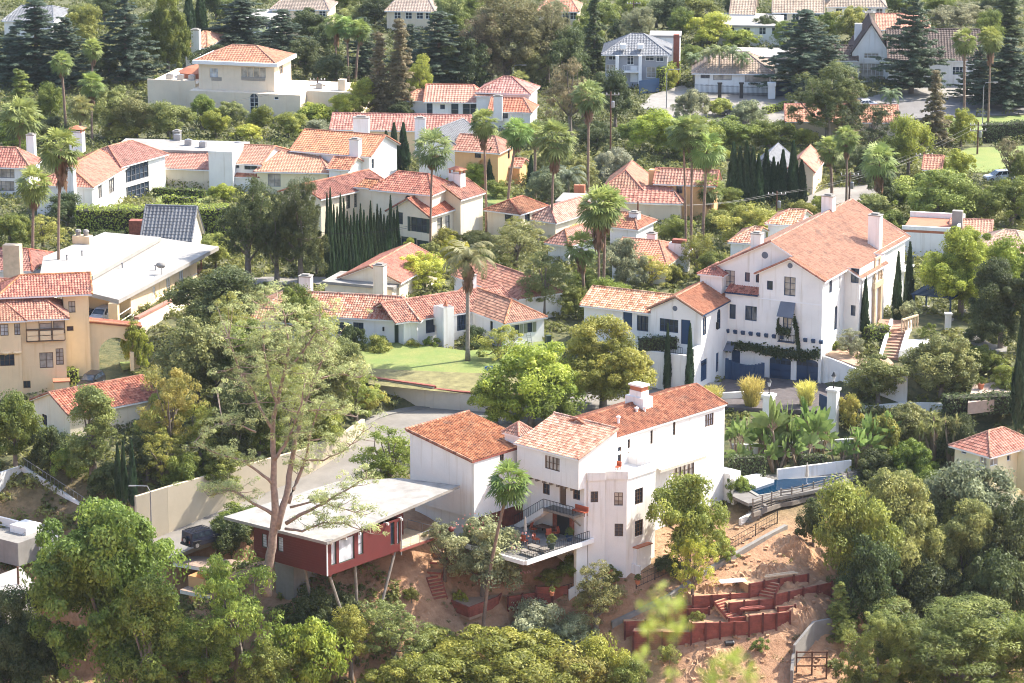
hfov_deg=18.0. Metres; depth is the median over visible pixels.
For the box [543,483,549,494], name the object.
window
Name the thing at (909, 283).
cypress tree
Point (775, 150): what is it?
grey gable house
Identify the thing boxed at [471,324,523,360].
flowering tree
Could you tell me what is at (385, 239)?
cypress tree
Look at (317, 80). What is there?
utility pole
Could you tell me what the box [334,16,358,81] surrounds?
fan palm
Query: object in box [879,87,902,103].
feather palm
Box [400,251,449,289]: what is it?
tree
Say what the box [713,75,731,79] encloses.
window
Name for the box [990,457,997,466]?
window
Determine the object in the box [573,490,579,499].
window
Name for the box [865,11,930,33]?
orange roof
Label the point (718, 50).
feather palm
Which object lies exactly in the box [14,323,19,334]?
window
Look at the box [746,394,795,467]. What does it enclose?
bird of paradise plant
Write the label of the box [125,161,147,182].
window
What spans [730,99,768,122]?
bush
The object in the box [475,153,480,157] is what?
window
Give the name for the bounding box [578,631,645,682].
bush
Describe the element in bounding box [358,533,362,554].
window
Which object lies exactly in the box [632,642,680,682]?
bush sprig
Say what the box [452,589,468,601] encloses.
shrub
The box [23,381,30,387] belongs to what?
window
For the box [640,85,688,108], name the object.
colonial drive
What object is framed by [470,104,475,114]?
window
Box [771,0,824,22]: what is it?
pale gables
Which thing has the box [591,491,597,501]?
window
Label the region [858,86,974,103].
street pavement
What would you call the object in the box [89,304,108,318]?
silver car
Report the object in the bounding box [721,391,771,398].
drive wall
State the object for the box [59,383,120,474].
tree
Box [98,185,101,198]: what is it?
window
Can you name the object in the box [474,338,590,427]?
ash tree
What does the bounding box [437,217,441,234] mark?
window
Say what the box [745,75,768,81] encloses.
window
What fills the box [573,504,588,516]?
orange bench
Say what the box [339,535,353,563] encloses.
window
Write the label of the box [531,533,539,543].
garden chair
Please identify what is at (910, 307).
bush
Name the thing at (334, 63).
tree
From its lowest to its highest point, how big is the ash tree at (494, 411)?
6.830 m
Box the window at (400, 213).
[399,212,402,223]
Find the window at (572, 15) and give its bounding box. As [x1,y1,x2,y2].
[570,13,576,18]
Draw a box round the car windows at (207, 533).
[182,530,211,538]
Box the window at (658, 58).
[656,56,663,61]
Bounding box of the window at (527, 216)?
[525,213,529,220]
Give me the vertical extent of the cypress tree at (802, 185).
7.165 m
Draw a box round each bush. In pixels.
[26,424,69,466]
[49,445,88,481]
[67,365,79,385]
[86,460,114,496]
[89,229,123,235]
[100,117,141,139]
[120,320,153,367]
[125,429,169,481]
[133,406,166,434]
[148,392,186,417]
[159,452,202,486]
[178,441,247,493]
[207,183,242,200]
[209,501,255,529]
[210,513,253,558]
[229,123,263,139]
[234,639,302,682]
[270,616,355,682]
[288,585,335,628]
[297,101,336,123]
[300,119,329,129]
[300,406,344,447]
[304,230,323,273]
[325,590,365,626]
[332,335,367,378]
[335,323,367,350]
[352,385,390,410]
[358,598,436,666]
[362,334,392,352]
[388,100,413,112]
[404,338,422,347]
[409,622,454,651]
[419,241,440,254]
[432,225,460,245]
[456,230,494,248]
[464,324,486,349]
[471,177,483,185]
[480,248,518,270]
[482,179,511,198]
[494,625,527,647]
[508,595,572,656]
[534,568,564,587]
[555,611,600,649]
[556,553,586,577]
[558,284,587,319]
[565,267,597,289]
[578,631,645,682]
[590,145,631,183]
[606,655,650,682]
[616,119,649,142]
[653,553,683,576]
[654,132,699,153]
[665,264,689,281]
[667,66,680,87]
[670,87,709,117]
[700,137,731,161]
[701,208,733,231]
[709,98,732,115]
[720,29,763,46]
[725,475,754,503]
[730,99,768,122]
[774,119,795,138]
[777,57,798,79]
[786,199,820,216]
[790,128,818,146]
[794,497,830,547]
[811,195,820,211]
[823,147,845,174]
[832,341,844,350]
[839,392,863,434]
[855,411,901,455]
[856,447,896,483]
[863,589,919,637]
[883,209,907,227]
[883,401,935,443]
[887,437,939,473]
[888,188,913,205]
[894,300,922,321]
[905,465,940,501]
[934,412,976,457]
[943,148,976,177]
[962,318,1005,342]
[966,344,1008,373]
[989,363,1013,390]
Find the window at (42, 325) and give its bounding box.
[39,323,52,335]
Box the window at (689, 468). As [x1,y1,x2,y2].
[673,462,693,484]
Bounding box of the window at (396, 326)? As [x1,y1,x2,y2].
[394,325,398,341]
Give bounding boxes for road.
[153,386,715,551]
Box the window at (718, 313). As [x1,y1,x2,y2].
[717,309,719,329]
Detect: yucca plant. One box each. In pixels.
[911,420,929,445]
[915,410,943,460]
[940,412,964,465]
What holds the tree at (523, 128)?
on the ground at (414, 566)
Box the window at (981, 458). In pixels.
[980,456,986,466]
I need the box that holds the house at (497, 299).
[246,260,563,348]
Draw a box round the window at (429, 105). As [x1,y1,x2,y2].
[427,103,432,113]
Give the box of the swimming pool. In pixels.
[749,475,847,496]
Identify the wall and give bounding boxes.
[134,299,189,332]
[134,419,364,538]
[370,375,551,412]
[507,584,569,611]
[568,563,640,600]
[611,524,787,628]
[624,606,709,640]
[632,610,790,655]
[665,573,808,608]
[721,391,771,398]
[728,580,832,614]
[728,614,749,621]
[730,438,853,455]
[731,473,761,504]
[739,499,784,524]
[777,460,851,479]
[777,604,795,612]
[790,653,794,682]
[822,355,907,401]
[863,402,942,411]
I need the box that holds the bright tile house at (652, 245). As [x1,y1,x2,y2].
[608,231,692,283]
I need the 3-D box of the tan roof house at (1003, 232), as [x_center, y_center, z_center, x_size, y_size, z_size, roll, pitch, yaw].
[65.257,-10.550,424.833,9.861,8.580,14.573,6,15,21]
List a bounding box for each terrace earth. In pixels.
[503,592,532,605]
[623,619,646,625]
[634,628,689,631]
[687,591,744,604]
[689,618,726,630]
[725,596,764,609]
[736,572,801,592]
[743,609,785,620]
[768,580,826,595]
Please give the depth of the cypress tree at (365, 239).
428.50 m
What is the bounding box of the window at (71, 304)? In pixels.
[68,301,74,312]
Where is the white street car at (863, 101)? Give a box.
[860,99,876,103]
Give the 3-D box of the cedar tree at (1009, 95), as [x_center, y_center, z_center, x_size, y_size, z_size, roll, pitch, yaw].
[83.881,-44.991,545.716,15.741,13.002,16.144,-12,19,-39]
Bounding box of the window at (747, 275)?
[745,272,749,281]
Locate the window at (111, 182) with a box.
[109,177,113,193]
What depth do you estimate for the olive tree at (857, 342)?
384.41 m
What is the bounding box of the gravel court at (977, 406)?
[967,382,1009,414]
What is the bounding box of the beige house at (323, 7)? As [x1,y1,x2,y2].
[269,0,337,35]
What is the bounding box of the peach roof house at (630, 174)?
[603,160,648,206]
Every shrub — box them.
[402,587,419,602]
[403,237,414,244]
[422,336,440,346]
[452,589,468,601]
[603,568,623,585]
[659,644,681,665]
[688,611,705,620]
[704,532,714,543]
[717,546,740,561]
[749,637,770,651]
[915,323,939,338]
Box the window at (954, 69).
[952,67,962,74]
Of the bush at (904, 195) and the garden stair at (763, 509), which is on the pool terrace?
the garden stair at (763, 509)
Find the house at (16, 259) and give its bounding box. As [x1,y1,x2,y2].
[0,243,52,277]
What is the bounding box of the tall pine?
[173,279,388,597]
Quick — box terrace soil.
[825,348,893,366]
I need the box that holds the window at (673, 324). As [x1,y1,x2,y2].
[660,318,677,332]
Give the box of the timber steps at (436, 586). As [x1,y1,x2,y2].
[426,575,447,599]
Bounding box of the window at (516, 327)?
[511,324,522,334]
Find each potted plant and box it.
[546,534,557,549]
[549,586,555,595]
[564,527,574,541]
[634,574,641,584]
[977,376,985,389]
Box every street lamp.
[128,485,151,539]
[666,69,680,107]
[982,82,997,122]
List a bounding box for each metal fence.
[636,554,690,588]
[694,511,777,566]
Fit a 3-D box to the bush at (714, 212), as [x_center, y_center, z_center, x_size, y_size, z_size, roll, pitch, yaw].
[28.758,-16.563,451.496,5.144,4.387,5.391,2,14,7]
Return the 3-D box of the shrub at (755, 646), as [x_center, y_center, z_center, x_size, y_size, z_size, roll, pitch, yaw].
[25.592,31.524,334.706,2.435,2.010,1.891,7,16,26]
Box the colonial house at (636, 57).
[601,31,681,88]
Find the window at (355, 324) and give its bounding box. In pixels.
[353,322,363,328]
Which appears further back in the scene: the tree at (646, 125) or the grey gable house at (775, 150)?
the tree at (646, 125)
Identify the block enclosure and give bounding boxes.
[793,618,836,665]
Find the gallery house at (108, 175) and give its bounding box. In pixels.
[0,125,168,220]
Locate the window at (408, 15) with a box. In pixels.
[405,12,411,18]
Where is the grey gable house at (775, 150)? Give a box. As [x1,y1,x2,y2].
[756,143,789,171]
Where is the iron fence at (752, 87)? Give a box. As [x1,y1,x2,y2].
[696,84,767,96]
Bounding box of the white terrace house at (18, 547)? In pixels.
[0,458,85,620]
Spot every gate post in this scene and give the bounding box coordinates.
[717,82,721,97]
[739,82,743,97]
[767,82,775,98]
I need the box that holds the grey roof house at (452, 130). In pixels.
[415,118,474,178]
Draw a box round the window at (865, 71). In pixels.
[859,63,883,80]
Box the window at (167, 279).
[166,277,169,291]
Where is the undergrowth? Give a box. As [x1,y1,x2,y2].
[0,0,1023,682]
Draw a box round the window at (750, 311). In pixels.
[745,305,756,320]
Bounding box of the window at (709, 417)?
[705,413,712,426]
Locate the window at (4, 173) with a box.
[0,169,14,177]
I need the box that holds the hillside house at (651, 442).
[405,381,773,595]
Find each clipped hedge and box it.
[74,202,229,239]
[151,185,206,197]
[161,194,198,204]
[637,333,679,352]
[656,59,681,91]
[725,453,767,476]
[761,99,794,113]
[795,452,827,465]
[839,402,864,425]
[863,322,890,342]
[940,389,1012,416]
[981,119,1023,142]
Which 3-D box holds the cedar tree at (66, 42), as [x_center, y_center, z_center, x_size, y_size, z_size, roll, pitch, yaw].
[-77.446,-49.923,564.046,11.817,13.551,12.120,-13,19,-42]
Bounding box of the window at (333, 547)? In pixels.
[331,542,335,564]
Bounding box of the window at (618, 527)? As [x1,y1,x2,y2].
[615,524,622,535]
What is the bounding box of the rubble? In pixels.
[632,525,828,682]
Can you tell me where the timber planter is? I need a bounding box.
[451,593,501,619]
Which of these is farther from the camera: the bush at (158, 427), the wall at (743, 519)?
the bush at (158, 427)
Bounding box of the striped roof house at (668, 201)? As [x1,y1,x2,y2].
[609,184,683,224]
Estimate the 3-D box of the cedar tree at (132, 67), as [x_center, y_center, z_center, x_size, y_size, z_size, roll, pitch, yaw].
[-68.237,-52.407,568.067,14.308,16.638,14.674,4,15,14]
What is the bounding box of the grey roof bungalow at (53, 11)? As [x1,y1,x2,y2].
[1,5,68,38]
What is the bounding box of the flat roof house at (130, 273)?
[40,229,218,319]
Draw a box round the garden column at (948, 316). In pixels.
[944,312,952,329]
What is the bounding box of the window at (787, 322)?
[783,317,791,330]
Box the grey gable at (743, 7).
[728,0,758,15]
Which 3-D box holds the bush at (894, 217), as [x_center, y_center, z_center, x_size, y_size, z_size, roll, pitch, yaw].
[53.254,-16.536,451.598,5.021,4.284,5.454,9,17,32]
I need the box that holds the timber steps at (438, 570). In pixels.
[427,549,447,580]
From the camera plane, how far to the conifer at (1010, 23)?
612.63 m
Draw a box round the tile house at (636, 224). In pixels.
[610,210,657,244]
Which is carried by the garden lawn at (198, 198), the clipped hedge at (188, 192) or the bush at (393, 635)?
the clipped hedge at (188, 192)
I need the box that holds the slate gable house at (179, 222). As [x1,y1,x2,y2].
[129,204,204,243]
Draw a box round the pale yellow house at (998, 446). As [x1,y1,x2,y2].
[948,426,1023,512]
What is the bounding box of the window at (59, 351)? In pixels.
[56,348,63,364]
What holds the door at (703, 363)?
in the white villa at (811, 272)
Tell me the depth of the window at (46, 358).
382.69 m
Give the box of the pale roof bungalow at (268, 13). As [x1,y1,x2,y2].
[231,9,286,42]
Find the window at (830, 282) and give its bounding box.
[829,280,831,292]
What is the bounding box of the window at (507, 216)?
[505,214,512,221]
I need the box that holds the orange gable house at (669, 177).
[648,167,721,220]
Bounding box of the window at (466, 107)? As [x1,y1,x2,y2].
[463,104,469,113]
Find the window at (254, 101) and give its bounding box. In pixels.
[250,94,257,111]
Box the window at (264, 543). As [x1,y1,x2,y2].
[262,533,266,547]
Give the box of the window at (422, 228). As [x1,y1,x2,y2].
[408,216,428,233]
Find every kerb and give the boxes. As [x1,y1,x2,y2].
[147,410,592,571]
[365,382,720,426]
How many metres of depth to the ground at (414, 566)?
345.52 m
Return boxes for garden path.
[959,334,1006,353]
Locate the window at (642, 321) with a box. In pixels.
[637,315,647,331]
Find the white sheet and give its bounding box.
[719,578,746,583]
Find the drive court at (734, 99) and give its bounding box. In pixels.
[653,88,805,124]
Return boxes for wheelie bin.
[545,334,551,343]
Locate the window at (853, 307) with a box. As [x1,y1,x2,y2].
[851,305,855,315]
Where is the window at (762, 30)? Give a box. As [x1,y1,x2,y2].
[759,27,765,34]
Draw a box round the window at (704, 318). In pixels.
[702,316,705,335]
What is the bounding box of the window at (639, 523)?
[635,519,642,536]
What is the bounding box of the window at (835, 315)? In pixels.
[834,306,836,329]
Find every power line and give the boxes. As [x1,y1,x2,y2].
[184,84,305,107]
[318,221,435,233]
[643,193,776,204]
[773,155,920,193]
[854,124,981,174]
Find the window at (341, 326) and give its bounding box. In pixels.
[336,322,348,333]
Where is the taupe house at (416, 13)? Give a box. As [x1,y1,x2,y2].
[384,0,436,31]
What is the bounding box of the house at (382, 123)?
[329,112,472,157]
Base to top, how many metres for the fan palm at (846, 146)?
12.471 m
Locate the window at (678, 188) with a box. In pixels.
[676,186,681,192]
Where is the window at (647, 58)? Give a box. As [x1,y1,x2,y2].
[645,56,653,60]
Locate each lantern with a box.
[767,377,771,393]
[831,372,835,388]
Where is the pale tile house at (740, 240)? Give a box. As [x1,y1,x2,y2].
[727,208,812,255]
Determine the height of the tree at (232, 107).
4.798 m
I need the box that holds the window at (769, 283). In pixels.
[767,281,772,289]
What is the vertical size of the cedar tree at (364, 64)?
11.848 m
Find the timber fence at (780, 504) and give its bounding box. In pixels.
[752,469,859,517]
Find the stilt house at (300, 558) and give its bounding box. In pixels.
[224,478,459,664]
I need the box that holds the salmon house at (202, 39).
[186,28,224,66]
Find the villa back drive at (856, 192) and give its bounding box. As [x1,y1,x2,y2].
[785,185,877,205]
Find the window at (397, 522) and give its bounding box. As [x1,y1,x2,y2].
[397,522,398,543]
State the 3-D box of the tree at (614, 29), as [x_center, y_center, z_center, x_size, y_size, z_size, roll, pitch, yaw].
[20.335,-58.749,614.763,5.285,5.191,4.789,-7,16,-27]
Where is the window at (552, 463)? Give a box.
[545,455,559,471]
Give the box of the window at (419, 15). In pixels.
[417,13,422,18]
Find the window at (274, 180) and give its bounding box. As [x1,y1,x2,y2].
[268,174,280,186]
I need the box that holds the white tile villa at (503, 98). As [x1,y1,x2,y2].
[403,75,540,130]
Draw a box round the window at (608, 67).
[606,65,614,73]
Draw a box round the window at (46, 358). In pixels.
[39,352,53,367]
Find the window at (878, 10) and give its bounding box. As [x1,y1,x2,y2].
[876,8,882,12]
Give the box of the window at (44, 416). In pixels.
[43,414,46,425]
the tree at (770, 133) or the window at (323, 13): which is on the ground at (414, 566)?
the tree at (770, 133)
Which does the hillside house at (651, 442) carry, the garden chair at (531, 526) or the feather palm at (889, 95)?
the garden chair at (531, 526)
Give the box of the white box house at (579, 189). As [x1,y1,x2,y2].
[555,184,591,202]
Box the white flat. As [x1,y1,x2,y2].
[716,13,783,45]
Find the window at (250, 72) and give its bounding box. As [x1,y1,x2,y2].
[241,67,265,77]
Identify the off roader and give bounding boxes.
[180,525,222,548]
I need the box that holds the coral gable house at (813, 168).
[787,145,823,194]
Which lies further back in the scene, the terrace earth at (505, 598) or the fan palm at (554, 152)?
the fan palm at (554, 152)
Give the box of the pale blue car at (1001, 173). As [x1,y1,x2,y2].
[983,169,1014,181]
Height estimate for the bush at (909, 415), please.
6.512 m
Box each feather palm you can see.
[254,25,276,42]
[439,239,496,360]
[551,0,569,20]
[557,165,587,193]
[685,52,701,84]
[699,47,716,63]
[709,44,728,67]
[723,45,741,67]
[733,51,752,67]
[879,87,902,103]
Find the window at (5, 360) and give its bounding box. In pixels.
[0,354,14,365]
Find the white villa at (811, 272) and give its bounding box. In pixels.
[579,193,913,389]
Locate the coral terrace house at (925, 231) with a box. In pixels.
[902,210,993,256]
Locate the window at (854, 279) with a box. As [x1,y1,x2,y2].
[851,268,858,282]
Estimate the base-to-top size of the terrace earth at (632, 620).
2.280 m
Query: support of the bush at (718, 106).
on the drive court at (734, 99)
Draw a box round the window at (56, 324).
[53,321,64,332]
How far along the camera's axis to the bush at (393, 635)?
326.60 m
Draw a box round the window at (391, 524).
[390,522,393,544]
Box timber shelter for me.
[795,651,827,678]
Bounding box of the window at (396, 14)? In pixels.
[394,12,400,18]
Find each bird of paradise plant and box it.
[724,415,754,452]
[724,442,754,457]
[741,411,778,454]
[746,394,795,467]
[749,428,791,472]
[769,410,807,461]
[779,424,825,466]
[795,395,834,453]
[817,422,839,453]
[825,437,861,461]
[849,411,890,467]
[872,410,903,441]
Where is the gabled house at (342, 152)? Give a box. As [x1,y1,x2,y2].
[289,128,400,178]
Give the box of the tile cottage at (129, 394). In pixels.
[29,374,159,436]
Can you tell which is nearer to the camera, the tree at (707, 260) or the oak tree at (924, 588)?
the oak tree at (924, 588)
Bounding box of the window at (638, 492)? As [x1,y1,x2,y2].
[635,487,642,504]
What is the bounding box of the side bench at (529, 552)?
[520,549,537,557]
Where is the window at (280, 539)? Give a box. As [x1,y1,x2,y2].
[278,536,282,551]
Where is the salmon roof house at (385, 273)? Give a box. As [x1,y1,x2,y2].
[322,242,437,296]
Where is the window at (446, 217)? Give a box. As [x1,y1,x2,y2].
[445,215,448,228]
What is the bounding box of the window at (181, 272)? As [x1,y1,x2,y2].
[179,270,182,281]
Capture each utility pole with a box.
[17,566,19,584]
[310,77,324,85]
[605,92,618,149]
[768,191,785,211]
[841,172,858,199]
[970,122,986,153]
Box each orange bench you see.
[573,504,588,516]
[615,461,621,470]
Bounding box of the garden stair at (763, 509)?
[743,503,766,522]
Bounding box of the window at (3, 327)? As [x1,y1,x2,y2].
[0,324,8,335]
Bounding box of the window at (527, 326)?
[524,322,535,332]
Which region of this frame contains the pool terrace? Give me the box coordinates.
[733,471,859,505]
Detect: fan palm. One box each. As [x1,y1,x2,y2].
[0,94,46,147]
[13,163,54,248]
[35,125,86,259]
[49,49,74,127]
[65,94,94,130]
[77,71,104,143]
[81,38,103,70]
[324,13,345,79]
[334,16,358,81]
[349,18,371,82]
[409,127,454,242]
[468,107,498,232]
[481,458,533,638]
[501,116,535,198]
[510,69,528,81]
[523,119,549,198]
[531,117,578,210]
[562,229,597,289]
[569,79,607,191]
[575,184,624,279]
[587,182,630,278]
[664,114,696,238]
[672,113,709,240]
[688,130,727,247]
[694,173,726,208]
[813,135,843,192]
[831,124,861,200]
[856,141,899,194]
[949,27,977,108]
[976,25,1005,121]
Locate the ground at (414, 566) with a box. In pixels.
[0,0,1023,682]
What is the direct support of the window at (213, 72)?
in the deco villa at (232, 72)
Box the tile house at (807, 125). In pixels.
[783,103,898,140]
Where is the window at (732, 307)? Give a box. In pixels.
[730,304,735,318]
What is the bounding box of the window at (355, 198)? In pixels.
[354,194,356,206]
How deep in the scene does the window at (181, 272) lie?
420.82 m
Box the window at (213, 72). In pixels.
[209,68,217,77]
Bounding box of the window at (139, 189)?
[126,181,148,198]
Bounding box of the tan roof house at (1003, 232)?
[977,229,1023,258]
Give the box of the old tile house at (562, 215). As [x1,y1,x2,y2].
[531,196,588,242]
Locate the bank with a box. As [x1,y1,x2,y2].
[366,368,519,393]
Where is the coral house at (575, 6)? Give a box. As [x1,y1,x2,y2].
[537,0,582,30]
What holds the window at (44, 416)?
in the tile cottage at (129, 394)
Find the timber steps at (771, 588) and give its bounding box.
[758,582,780,598]
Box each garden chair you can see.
[520,534,527,545]
[529,522,537,532]
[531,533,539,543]
[545,528,551,537]
[552,526,559,535]
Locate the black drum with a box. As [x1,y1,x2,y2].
[724,640,734,645]
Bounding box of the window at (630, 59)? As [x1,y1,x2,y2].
[627,56,633,64]
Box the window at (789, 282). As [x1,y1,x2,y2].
[784,276,795,295]
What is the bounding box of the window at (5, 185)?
[0,181,14,190]
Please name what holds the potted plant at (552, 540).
on the hillside house at (651, 442)
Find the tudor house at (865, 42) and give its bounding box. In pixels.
[833,13,982,85]
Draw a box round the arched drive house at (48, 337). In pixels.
[0,271,141,399]
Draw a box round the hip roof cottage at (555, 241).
[544,223,603,264]
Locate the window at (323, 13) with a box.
[319,11,325,16]
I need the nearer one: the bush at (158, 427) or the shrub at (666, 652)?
the shrub at (666, 652)
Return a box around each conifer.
[580,0,607,76]
[826,581,861,643]
[834,77,865,144]
[916,70,954,150]
[991,0,1023,41]
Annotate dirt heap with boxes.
[682,582,738,599]
[682,643,743,682]
[731,560,805,589]
[772,534,826,575]
[777,599,839,650]
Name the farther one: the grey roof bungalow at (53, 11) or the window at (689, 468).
the grey roof bungalow at (53, 11)
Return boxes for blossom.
[448,526,453,532]
[454,513,535,573]
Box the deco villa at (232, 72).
[147,44,368,118]
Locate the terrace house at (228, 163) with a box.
[121,129,328,194]
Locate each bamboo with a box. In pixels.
[704,384,724,397]
[737,372,765,406]
[794,377,817,405]
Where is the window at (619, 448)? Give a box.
[618,447,620,460]
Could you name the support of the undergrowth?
on the ground at (414, 566)
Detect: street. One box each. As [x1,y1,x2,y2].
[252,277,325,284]
[884,97,1023,119]
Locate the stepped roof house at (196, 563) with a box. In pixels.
[173,556,248,603]
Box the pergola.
[909,285,965,321]
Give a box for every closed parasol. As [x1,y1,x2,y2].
[524,516,526,541]
[804,462,808,485]
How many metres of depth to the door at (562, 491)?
340.87 m
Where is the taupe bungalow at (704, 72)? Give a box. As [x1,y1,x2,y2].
[691,47,791,92]
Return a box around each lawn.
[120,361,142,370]
[156,191,219,204]
[361,341,568,372]
[481,187,511,207]
[919,115,1023,136]
[946,146,1023,173]
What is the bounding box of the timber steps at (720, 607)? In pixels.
[714,598,740,619]
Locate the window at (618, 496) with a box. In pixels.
[614,492,622,505]
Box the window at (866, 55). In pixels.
[864,53,878,57]
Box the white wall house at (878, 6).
[825,0,887,31]
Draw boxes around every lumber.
[739,605,764,610]
[764,571,797,577]
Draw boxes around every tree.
[0,0,81,87]
[0,30,31,82]
[0,68,45,137]
[0,119,36,148]
[0,212,34,247]
[0,389,49,466]
[0,583,70,682]
[18,495,200,682]
[26,214,67,249]
[32,17,97,89]
[34,80,67,119]
[36,115,70,147]
[45,191,81,230]
[59,3,103,49]
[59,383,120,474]
[68,2,98,25]
[77,44,122,81]
[77,84,128,136]
[84,0,120,21]
[90,0,170,83]
[95,574,186,682]
[110,94,156,138]
[114,443,120,500]
[120,440,127,503]
[127,440,137,506]
[134,14,148,38]
[135,364,210,467]
[136,430,182,484]
[139,0,192,72]
[144,99,199,139]
[150,315,233,408]
[162,264,258,328]
[169,614,235,682]
[173,400,227,467]
[182,0,195,60]
[187,43,226,64]
[190,93,215,129]
[191,547,285,682]
[194,0,207,31]
[196,350,242,403]
[199,108,231,137]
[200,232,230,267]
[203,0,285,47]
[204,0,226,19]
[210,291,250,331]
[211,283,269,323]
[211,376,269,460]
[214,175,277,278]
[215,0,238,16]
[217,317,260,382]
[219,101,248,125]
[231,324,303,397]
[243,391,288,456]
[245,104,273,132]
[252,203,298,281]
[253,363,314,453]
[256,9,312,63]
[268,174,329,283]
[270,111,308,137]
[274,283,321,336]
[288,37,321,78]
[290,7,330,38]
[290,309,340,368]
[290,338,367,414]
[308,21,343,53]
[311,52,352,81]
[324,193,331,278]
[328,92,360,111]
[329,186,334,275]
[330,604,374,682]
[333,204,338,273]
[335,0,362,11]
[336,206,341,271]
[338,5,376,23]
[339,17,390,77]
[339,193,344,270]
[339,358,383,423]
[342,197,348,270]
[344,76,376,111]
[346,211,351,270]
[348,425,409,479]
[349,215,354,269]
[352,208,358,266]
[354,650,481,682]
[356,214,361,264]
[357,0,390,25]
[359,203,364,263]
[362,209,367,261]
[366,31,394,112]
[366,215,371,259]
[369,200,374,257]
[373,212,378,256]
[375,204,380,253]
[379,208,383,252]
[383,24,428,82]
[383,214,387,251]
[384,18,415,112]
[386,216,390,249]
[388,194,394,248]
[391,122,401,170]
[393,210,397,247]
[396,205,400,245]
[399,122,410,170]
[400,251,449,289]
[404,10,489,88]
[406,53,433,91]
[419,624,588,682]
[421,518,469,582]
[429,0,467,36]
[435,511,523,596]
[437,235,469,269]
[438,35,492,86]
[444,9,474,36]
[453,12,512,84]
[463,0,483,16]
[465,162,483,181]
[466,377,525,424]
[468,0,557,76]
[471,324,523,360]
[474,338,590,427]
[482,220,555,269]
[486,147,494,181]
[495,215,534,249]
[513,44,552,82]
[513,123,541,134]
[516,251,576,314]
[523,646,618,682]
[524,166,565,203]
[525,0,570,82]
[526,155,532,182]
[530,370,588,418]
[533,147,561,172]
[541,57,589,135]
[543,25,592,78]
[543,63,559,78]
[556,313,658,408]
[558,155,601,188]
[560,77,596,121]
[568,14,604,51]
[572,559,627,633]
[573,121,620,152]
[578,0,622,29]
[588,275,631,288]
[594,66,631,127]
[601,236,649,284]
[607,19,629,38]
[614,0,651,12]
[619,6,659,35]
[627,107,673,154]
[636,252,676,286]
[641,0,666,27]
[645,470,730,577]
[646,0,691,28]
[656,215,696,239]
[660,114,725,158]
[662,323,671,388]
[666,5,699,34]
[669,534,718,594]
[678,232,718,270]
[680,0,720,18]
[680,11,731,44]
[680,44,703,65]
[684,323,694,384]
[693,251,725,275]
[709,201,776,242]
[712,115,761,148]
[718,187,744,212]
[722,0,729,12]
[726,141,737,207]
[734,145,744,204]
[739,140,752,205]
[745,117,801,148]
[747,146,757,204]
[748,9,860,94]
[752,14,777,24]
[754,154,764,206]
[762,147,771,203]
[769,21,794,47]
[769,156,776,203]
[774,161,780,199]
[778,18,799,27]
[778,149,787,202]
[783,59,867,146]
[783,171,789,202]
[786,140,799,203]
[791,38,863,103]
[796,19,832,44]
[796,159,807,201]
[812,472,905,609]
[814,11,838,35]
[830,4,867,36]
[831,608,939,682]
[835,533,903,632]
[836,328,865,355]
[839,101,900,149]
[840,145,875,182]
[843,353,915,403]
[854,472,901,525]
[858,192,891,213]
[860,275,869,337]
[863,591,1023,682]
[864,467,959,616]
[867,175,903,201]
[869,0,955,93]
[871,134,905,168]
[886,0,920,12]
[889,113,937,175]
[889,555,974,628]
[891,251,902,319]
[892,167,978,213]
[898,332,982,402]
[902,241,915,313]
[914,225,994,316]
[922,0,959,25]
[923,459,1020,574]
[924,497,1014,620]
[926,1,992,27]
[943,107,978,146]
[946,45,1003,99]
[954,545,1023,619]
[956,182,999,218]
[960,37,1023,109]
[967,257,1023,347]
[973,8,1006,39]
[974,0,1003,10]
[975,609,1023,682]
[977,493,1023,568]
[984,175,1023,227]
[988,234,1023,277]
[995,136,1023,178]
[997,60,1023,98]
[1007,151,1023,179]
[1009,304,1023,431]
[1014,191,1023,223]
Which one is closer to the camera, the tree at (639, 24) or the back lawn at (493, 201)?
the back lawn at (493, 201)
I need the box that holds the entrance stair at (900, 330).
[878,314,929,360]
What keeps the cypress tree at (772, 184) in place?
on the ground at (414, 566)
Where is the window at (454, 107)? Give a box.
[451,104,457,113]
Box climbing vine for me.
[725,314,820,361]
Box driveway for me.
[717,377,846,413]
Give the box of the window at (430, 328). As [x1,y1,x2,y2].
[426,319,434,332]
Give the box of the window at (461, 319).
[457,314,465,330]
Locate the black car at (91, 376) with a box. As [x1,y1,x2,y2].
[77,370,105,385]
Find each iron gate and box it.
[639,78,658,93]
[776,81,797,96]
[819,393,826,410]
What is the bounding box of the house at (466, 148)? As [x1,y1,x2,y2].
[451,133,528,186]
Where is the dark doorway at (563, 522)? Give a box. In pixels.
[557,515,568,534]
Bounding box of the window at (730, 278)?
[725,270,734,286]
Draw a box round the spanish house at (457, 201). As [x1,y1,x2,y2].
[277,166,547,248]
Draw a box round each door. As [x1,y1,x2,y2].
[401,236,416,244]
[417,240,428,248]
[560,486,565,505]
[623,312,631,329]
[630,66,637,81]
[681,319,689,343]
[701,359,706,380]
[716,353,717,371]
[732,350,739,362]
[770,357,790,379]
[796,359,817,382]
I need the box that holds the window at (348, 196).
[346,195,349,208]
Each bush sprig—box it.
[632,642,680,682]
[636,581,692,682]
[697,646,764,682]
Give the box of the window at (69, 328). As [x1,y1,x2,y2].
[67,326,73,330]
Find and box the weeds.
[337,541,828,671]
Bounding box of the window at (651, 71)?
[646,67,657,77]
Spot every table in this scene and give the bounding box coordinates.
[526,543,549,553]
[535,523,553,531]
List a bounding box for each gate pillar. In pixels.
[761,392,776,416]
[826,386,840,435]

